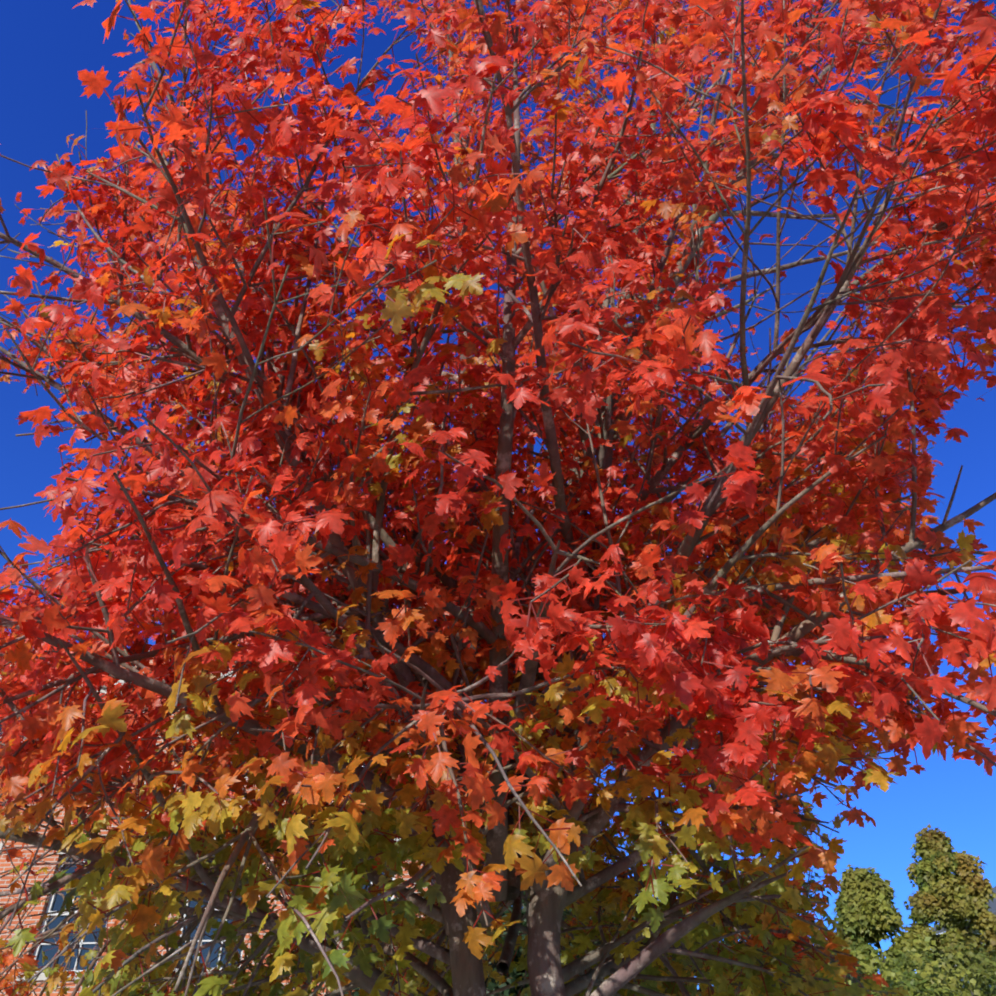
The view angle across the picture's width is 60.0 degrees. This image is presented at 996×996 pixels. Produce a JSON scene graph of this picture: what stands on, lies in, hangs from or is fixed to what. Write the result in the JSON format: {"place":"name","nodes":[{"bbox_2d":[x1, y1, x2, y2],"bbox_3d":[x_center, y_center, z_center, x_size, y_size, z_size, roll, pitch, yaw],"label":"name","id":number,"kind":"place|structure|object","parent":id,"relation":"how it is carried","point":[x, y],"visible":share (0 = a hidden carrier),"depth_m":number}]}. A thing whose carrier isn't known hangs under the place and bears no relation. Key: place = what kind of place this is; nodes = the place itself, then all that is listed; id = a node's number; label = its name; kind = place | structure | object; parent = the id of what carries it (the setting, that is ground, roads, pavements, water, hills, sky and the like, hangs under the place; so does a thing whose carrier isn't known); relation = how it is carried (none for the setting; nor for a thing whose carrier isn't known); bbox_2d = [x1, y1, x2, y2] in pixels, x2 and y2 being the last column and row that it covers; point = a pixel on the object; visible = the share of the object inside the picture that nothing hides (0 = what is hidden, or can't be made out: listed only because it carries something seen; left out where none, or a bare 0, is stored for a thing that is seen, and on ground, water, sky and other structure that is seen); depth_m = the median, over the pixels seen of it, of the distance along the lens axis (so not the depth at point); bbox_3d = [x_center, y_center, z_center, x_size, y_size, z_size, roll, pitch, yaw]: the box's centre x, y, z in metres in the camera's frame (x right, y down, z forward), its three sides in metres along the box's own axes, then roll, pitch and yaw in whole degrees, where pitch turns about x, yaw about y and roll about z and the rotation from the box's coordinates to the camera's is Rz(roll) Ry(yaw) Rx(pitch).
{"place":"outdoors","nodes":[
{"label":"outdoors","id":0,"kind":"place"},
{"bbox_2d":[0,650,485,995],"bbox_3d":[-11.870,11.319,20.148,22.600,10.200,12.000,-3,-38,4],"label":"brick building walls","id":1,"kind":"structure","parent":0,"point":[5,882],"depth_m":15.40},
{"bbox_2d":[0,696,394,972],"bbox_3d":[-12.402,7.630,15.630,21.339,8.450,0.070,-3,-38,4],"label":"brick building window frames","id":2,"kind":"structure","parent":1,"relation":"in","point":[49,909],"depth_m":14.98},
{"bbox_2d":[0,696,400,969],"bbox_3d":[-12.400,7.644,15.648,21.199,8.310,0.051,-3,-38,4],"label":"window","id":3,"kind":"structure","parent":2,"relation":"in","point":[56,922],"depth_m":14.94},
{"bbox_2d":[0,646,400,980],"bbox_3d":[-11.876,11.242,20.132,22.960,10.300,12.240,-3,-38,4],"label":"building stone trim","id":4,"kind":"structure","parent":1,"relation":"attached to","point":[41,977],"depth_m":15.94},
{"bbox_2d":[0,0,995,995],"bbox_3d":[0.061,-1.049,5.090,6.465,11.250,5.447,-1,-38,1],"label":"maple","id":5,"kind":"object","parent":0,"point":[672,680],"depth_m":2.40},
{"bbox_2d":[0,0,995,989],"label":"sky","id":6,"kind":"structure","parent":0,"point":[44,44]},
{"bbox_2d":[902,823,995,994],"bbox_3d":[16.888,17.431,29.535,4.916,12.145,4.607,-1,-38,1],"label":"tall tree","id":7,"kind":"object","parent":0,"point":[965,892],"depth_m":30.98},
{"bbox_2d":[932,886,995,933],"bbox_3d":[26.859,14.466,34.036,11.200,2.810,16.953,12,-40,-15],"label":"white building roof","id":8,"kind":"structure","parent":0,"point":[992,905],"depth_m":37.23},
{"bbox_2d":[937,930,990,987],"bbox_3d":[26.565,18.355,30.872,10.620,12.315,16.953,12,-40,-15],"label":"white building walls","id":9,"kind":"structure","parent":0,"point":[974,932],"depth_m":36.38},
{"bbox_3d":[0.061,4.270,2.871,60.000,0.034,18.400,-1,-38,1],"label":"forecourt paving","id":10,"kind":"structure","parent":0,"visible":0},
{"bbox_2d":[344,855,674,995],"bbox_3d":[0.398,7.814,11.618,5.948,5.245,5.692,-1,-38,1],"label":"tree","id":11,"kind":"object","parent":10,"relation":"on","point":[493,985],"visible":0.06,"depth_m":10.93},
{"label":"lawn","id":12,"kind":"structure","parent":0,"visible":0},
{"bbox_2d":[629,862,868,995],"bbox_3d":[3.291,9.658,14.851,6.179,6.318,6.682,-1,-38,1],"label":"tree","id":13,"kind":"object","parent":12,"relation":"on","point":[827,918],"depth_m":14.77},
{"bbox_2d":[818,945,958,995],"bbox_3d":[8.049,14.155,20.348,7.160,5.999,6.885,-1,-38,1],"label":"tree","id":14,"kind":"object","parent":12,"relation":"on","point":[897,978],"visible":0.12,"depth_m":20.35},
{"bbox_2d":[831,864,962,994],"bbox_3d":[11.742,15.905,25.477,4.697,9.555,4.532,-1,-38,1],"label":"round tree","id":15,"kind":"object","parent":12,"relation":"on","point":[865,909],"depth_m":26.59},
{"bbox_2d":[872,939,995,995],"bbox_3d":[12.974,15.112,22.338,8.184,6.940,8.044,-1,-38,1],"label":"tree","id":16,"kind":"object","parent":12,"relation":"on","point":[923,967],"depth_m":23.68}
]}

